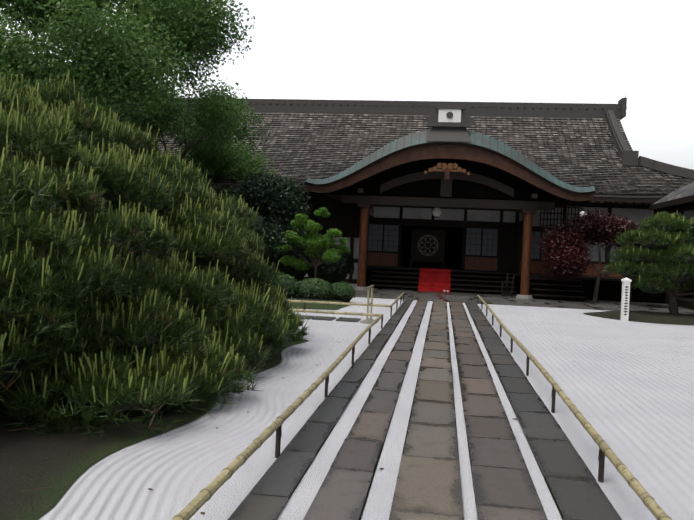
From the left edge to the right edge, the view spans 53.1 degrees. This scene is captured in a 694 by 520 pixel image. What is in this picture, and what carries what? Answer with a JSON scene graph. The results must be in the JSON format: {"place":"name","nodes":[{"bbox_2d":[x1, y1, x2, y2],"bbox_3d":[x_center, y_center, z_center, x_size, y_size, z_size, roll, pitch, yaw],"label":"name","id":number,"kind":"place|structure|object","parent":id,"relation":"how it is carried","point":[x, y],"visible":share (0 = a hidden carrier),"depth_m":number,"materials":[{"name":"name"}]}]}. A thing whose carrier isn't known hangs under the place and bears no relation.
{"place":"outdoors","nodes":[
{"label":"outdoors","id":0,"kind":"place"},
{"bbox_2d":[0,0,255,123],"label":"tall tree","id":1,"kind":"object","parent":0,"point":[133,46],"depth_m":19.44,"materials":[{"name":"green plant"}]},
{"bbox_2d":[184,160,220,194],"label":"dark broadleaf leaves","id":2,"kind":"object","parent":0,"point":[202,171],"visible":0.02,"depth_m":27.60,"materials":[{"name":"green plant"}]},
{"bbox_2d":[0,0,693,169],"label":"sky","id":3,"kind":"structure","parent":0,"point":[523,51],"materials":[{"name":"white"}]},
{"bbox_2d":[38,281,693,519],"bbox_3d":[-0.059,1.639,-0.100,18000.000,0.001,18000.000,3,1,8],"label":"ground","id":4,"kind":"structure","parent":0,"point":[641,420],"depth_m":6.77,"materials":[{"name":"white gravel"}]},
{"bbox_2d":[0,336,308,519],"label":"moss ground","id":5,"kind":"structure","parent":4,"relation":"on","point":[72,456],"depth_m":5.17,"materials":[{"name":"green plant"}]},
{"bbox_2d":[0,330,312,509],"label":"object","id":6,"kind":"object","parent":5,"relation":"on","point":[94,429],"visible":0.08,"depth_m":5.34,"materials":[{"name":"brown"}]},
{"bbox_2d":[0,76,309,443],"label":"pine","id":7,"kind":"object","parent":4,"relation":"on","point":[100,276],"depth_m":6.68,"materials":[{"name":"green plant"}]},
{"bbox_2d":[0,70,308,404],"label":"pine candles","id":8,"kind":"object","parent":7,"relation":"on","point":[126,216],"visible":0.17,"depth_m":7.06},
{"bbox_2d":[134,102,237,163],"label":"tree branches","id":9,"kind":"object","parent":4,"relation":"on","point":[185,151],"visible":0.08,"depth_m":27.88,"materials":[{"name":"brown plant"}]},
{"bbox_2d":[77,76,268,173],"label":"tall tree leaves","id":10,"kind":"object","parent":9,"relation":"on","point":[223,115],"visible":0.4,"depth_m":27.29,"materials":[{"name":"green plant"}]},
{"bbox_2d":[209,172,311,226],"bbox_3d":[-3.704,-1.261,27.498,4.733,4.642,4.987,3,1,8],"label":"dark broadleaf","id":11,"kind":"object","parent":4,"relation":"on","point":[267,193],"depth_m":26.93,"materials":[{"name":"green plant"}]},
{"bbox_2d":[274,276,296,297],"bbox_3d":[-2.137,0.873,20.571,1.376,0.860,1.032,3,1,8],"label":"shrub","id":12,"kind":"object","parent":4,"relation":"on","point":[288,294],"visible":0.1,"depth_m":20.23,"materials":[{"name":"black plant"}]},
{"bbox_2d":[271,272,300,293],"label":"azalea leaves","id":13,"kind":"object","parent":12,"relation":"attached to","point":[292,279],"visible":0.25,"depth_m":20.20,"materials":[{"name":"green plant"}]},
{"bbox_2d":[264,226,312,280],"bbox_3d":[-2.878,-0.152,29.547,2.924,2.580,2.236,3,1,8],"label":"shrub","id":14,"kind":"object","parent":4,"relation":"on","point":[298,275],"depth_m":28.65,"materials":[{"name":"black plant"}]},
{"bbox_2d":[263,217,313,265],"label":"shrub leaves","id":15,"kind":"object","parent":14,"relation":"on","point":[301,232],"depth_m":28.46,"materials":[{"name":"green plant"}]},
{"bbox_2d":[276,207,350,277],"bbox_3d":[-1.359,-0.408,25.999,2.946,3.161,1.404,3,1,8],"label":"pine tree","id":16,"kind":"object","parent":4,"relation":"on","point":[313,242],"depth_m":25.95,"materials":[{"name":"green plant"}]},
{"bbox_2d":[298,281,330,299],"bbox_3d":[-0.974,0.973,20.613,1.032,0.722,0.946,3,1,8],"label":"round shrub","id":17,"kind":"object","parent":4,"relation":"on","point":[312,296],"visible":0.33,"depth_m":20.25,"materials":[{"name":"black plant"}]},
{"bbox_2d":[295,278,334,297],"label":"azalea ball leaves","id":18,"kind":"object","parent":17,"relation":"attached to","point":[312,287],"visible":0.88,"depth_m":20.25,"materials":[{"name":"green plant"}]},
{"bbox_2d":[287,295,350,309],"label":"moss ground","id":19,"kind":"structure","parent":4,"relation":"on","point":[296,305],"depth_m":18.93,"materials":[{"name":"green plant"}]},
{"bbox_2d":[307,248,348,283],"bbox_3d":[-0.835,0.333,29.875,1.892,1.720,1.548,3,1,8],"label":"shrub","id":20,"kind":"object","parent":4,"relation":"on","point":[331,278],"depth_m":29.30,"materials":[{"name":"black plant"}]},
{"bbox_2d":[308,244,354,274],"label":"wall shrub leaves","id":21,"kind":"object","parent":20,"relation":"on","point":[348,258],"depth_m":29.20,"materials":[{"name":"green plant"}]},
{"bbox_2d":[298,315,360,321],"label":"stepping stones","id":22,"kind":"object","parent":4,"relation":"on","point":[342,319],"visible":0.17,"depth_m":15.90,"materials":[{"name":"grey stone"}]},
{"bbox_2d":[330,284,352,301],"bbox_3d":[-0.187,1.038,21.212,0.774,0.619,0.774,3,1,8],"label":"shrub","id":23,"kind":"object","parent":4,"relation":"on","point":[346,298],"visible":0.23,"depth_m":20.93,"materials":[{"name":"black plant"}]},
{"bbox_2d":[331,281,355,297],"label":"azalea ball leaves","id":24,"kind":"object","parent":23,"relation":"on","point":[342,293],"visible":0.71,"depth_m":20.89,"materials":[{"name":"green plant"}]},
{"bbox_2d":[360,318,377,323],"bbox_3d":[0.509,1.367,15.870,0.440,0.090,0.952,3,1,8],"label":"stone barrier base","id":25,"kind":"object","parent":4,"relation":"on","point":[370,320],"visible":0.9,"depth_m":15.65,"materials":[{"name":"grey stone"}]},
{"bbox_2d":[366,285,373,323],"bbox_3d":[0.520,0.999,15.840,0.058,0.828,1.090,3,1,8],"label":"bamboo post","id":26,"kind":"object","parent":4,"relation":"on","point":[368,288],"visible":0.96,"depth_m":15.42,"materials":[{"name":"beige wood"}]},
{"bbox_2d":[148,310,635,513],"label":"fallen leaves","id":27,"kind":"object","parent":4,"relation":"on","point":[346,406],"visible":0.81,"depth_m":6.13,"materials":[{"name":"brown plant"}]},
{"bbox_2d":[132,96,693,204],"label":"hall roof","id":28,"kind":"structure","parent":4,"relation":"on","point":[581,144],"depth_m":37.42,"materials":[{"name":"tile"}]},
{"bbox_2d":[410,229,445,268],"bbox_3d":[3.759,-0.516,32.288,1.580,1.780,0.450,3,1,8],"label":"decorative screen","id":29,"kind":"object","parent":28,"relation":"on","point":[427,245],"visible":1,"depth_m":32.25,"materials":[{"name":"grey wood"}]},
{"bbox_2d":[305,102,595,207],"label":"curved entrance gable","id":30,"kind":"structure","parent":28,"relation":"on","point":[449,154],"depth_m":26.64,"materials":[{"name":"brown wood"}]},
{"bbox_2d":[432,205,586,219],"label":"lamps","id":31,"kind":"object","parent":28,"relation":"attached to","point":[436,212],"visible":0.62,"depth_m":29.13,"materials":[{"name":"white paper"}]},
{"bbox_2d":[228,299,621,519],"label":"stone path slabs","id":32,"kind":"structure","parent":4,"relation":"on","point":[428,485],"depth_m":5.84,"materials":[{"name":"grey stone"}]},
{"bbox_2d":[289,301,563,519],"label":"paving joints","id":33,"kind":"object","parent":4,"relation":"on","point":[375,468],"visible":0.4,"depth_m":6.01,"materials":[{"name":"black"}]},
{"bbox_2d":[275,295,604,482],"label":"rail posts","id":34,"kind":"object","parent":4,"relation":"on","point":[600,469],"visible":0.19,"depth_m":7.35,"materials":[{"name":"brown wood"}]},
{"bbox_2d":[172,292,671,519],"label":"bamboo rails","id":35,"kind":"object","parent":34,"relation":"on","point":[199,500],"visible":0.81,"depth_m":5.15,"materials":[{"name":"beige wood"}]},
{"bbox_2d":[273,297,609,460],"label":"rail rope ties","id":36,"kind":"object","parent":35,"relation":"attached to","point":[510,343],"visible":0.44,"depth_m":7.36,"materials":[{"name":"fabric"}]},
{"bbox_2d":[355,288,693,313],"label":"apron paving","id":37,"kind":"structure","parent":4,"relation":"on","point":[495,299],"depth_m":25.20,"materials":[{"name":"stone"}]},
{"bbox_2d":[418,268,450,292],"bbox_3d":[3.869,0.849,30.419,1.470,0.902,3.650,3,1,8],"label":"red carpet","id":38,"kind":"object","parent":37,"relation":"on","point":[434,279],"visible":1,"depth_m":29.72,"materials":[{"name":"red carpet"}]},
{"bbox_2d":[341,188,554,298],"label":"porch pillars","id":39,"kind":"structure","parent":37,"relation":"on","point":[528,209],"depth_m":27.16,"materials":[{"name":"brown wood"}]},
{"bbox_2d":[501,274,513,296],"bbox_3d":[6.489,0.997,27.965,0.475,0.931,0.340,3,1,8],"label":"umbrella stand","id":40,"kind":"object","parent":37,"relation":"on","point":[512,286],"visible":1,"depth_m":27.90,"materials":[{"name":"black wood"}]},
{"bbox_2d":[537,208,664,302],"bbox_3d":[9.532,-0.148,25.833,4.752,3.610,3.330,3,1,8],"label":"red maple","id":41,"kind":"object","parent":4,"relation":"on","point":[563,254],"depth_m":25.80,"materials":[{"name":"red plant"}]},
{"bbox_2d":[620,277,631,320],"bbox_3d":[7.651,1.073,19.073,0.220,1.200,0.220,3,1,8],"label":"signpost","id":42,"kind":"object","parent":4,"relation":"on","point":[625,297],"visible":1,"depth_m":18.99,"materials":[{"name":"white paint"}]},
{"bbox_2d":[583,310,693,325],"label":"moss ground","id":43,"kind":"structure","parent":4,"relation":"on","point":[659,317],"depth_m":19.38,"materials":[{"name":"green plant"}]},
{"bbox_2d":[603,210,693,314],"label":"pine","id":44,"kind":"object","parent":4,"relation":"on","point":[668,254],"depth_m":19.58,"materials":[{"name":"green plant"}]},
{"bbox_2d":[614,222,693,290],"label":"pine needles","id":45,"kind":"object","parent":44,"relation":"on","point":[658,263],"visible":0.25,"depth_m":19.52,"materials":[{"name":"green plant"}]},
{"bbox_2d":[615,212,693,281],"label":"pine candles","id":46,"kind":"object","parent":44,"relation":"on","point":[653,249],"visible":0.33,"depth_m":19.57},
{"bbox_2d":[649,182,693,309],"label":"neighbouring building","id":47,"kind":"structure","parent":4,"relation":"on","point":[680,200],"depth_m":26.78,"materials":[{"name":"grey tile"}]},
{"bbox_2d":[257,192,693,303],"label":"hall walls","id":48,"kind":"structure","parent":0,"point":[469,273],"depth_m":32.03,"materials":[{"name":"brown wood"}]},
{"bbox_2d":[368,224,623,261],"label":"windows","id":49,"kind":"structure","parent":48,"relation":"in","point":[479,241],"depth_m":32.33,"materials":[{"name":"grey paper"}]},
{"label":"dark broadleaf branches","id":50,"kind":"object","parent":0,"visible":0},
{"bbox_2d":[239,209,287,259],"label":"dark broadleaf leaves","id":51,"kind":"object","parent":50,"relation":"on","point":[272,236],"visible":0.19,"depth_m":23.18,"materials":[{"name":"green plant"}]},
{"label":"tall tree branches","id":52,"kind":"object","parent":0,"visible":0},
{"bbox_2d":[133,111,275,215],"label":"tall tree leaves","id":53,"kind":"object","parent":52,"relation":"attached to","point":[246,158],"visible":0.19,"depth_m":32.59,"materials":[{"name":"green plant"}]},
{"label":"tall tree branches","id":54,"kind":"object","parent":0,"visible":0},
{"bbox_2d":[35,49,101,94],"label":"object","id":55,"kind":"object","parent":54,"relation":"on","point":[63,64],"depth_m":30.48,"materials":[{"name":"green plant"}]}
]}

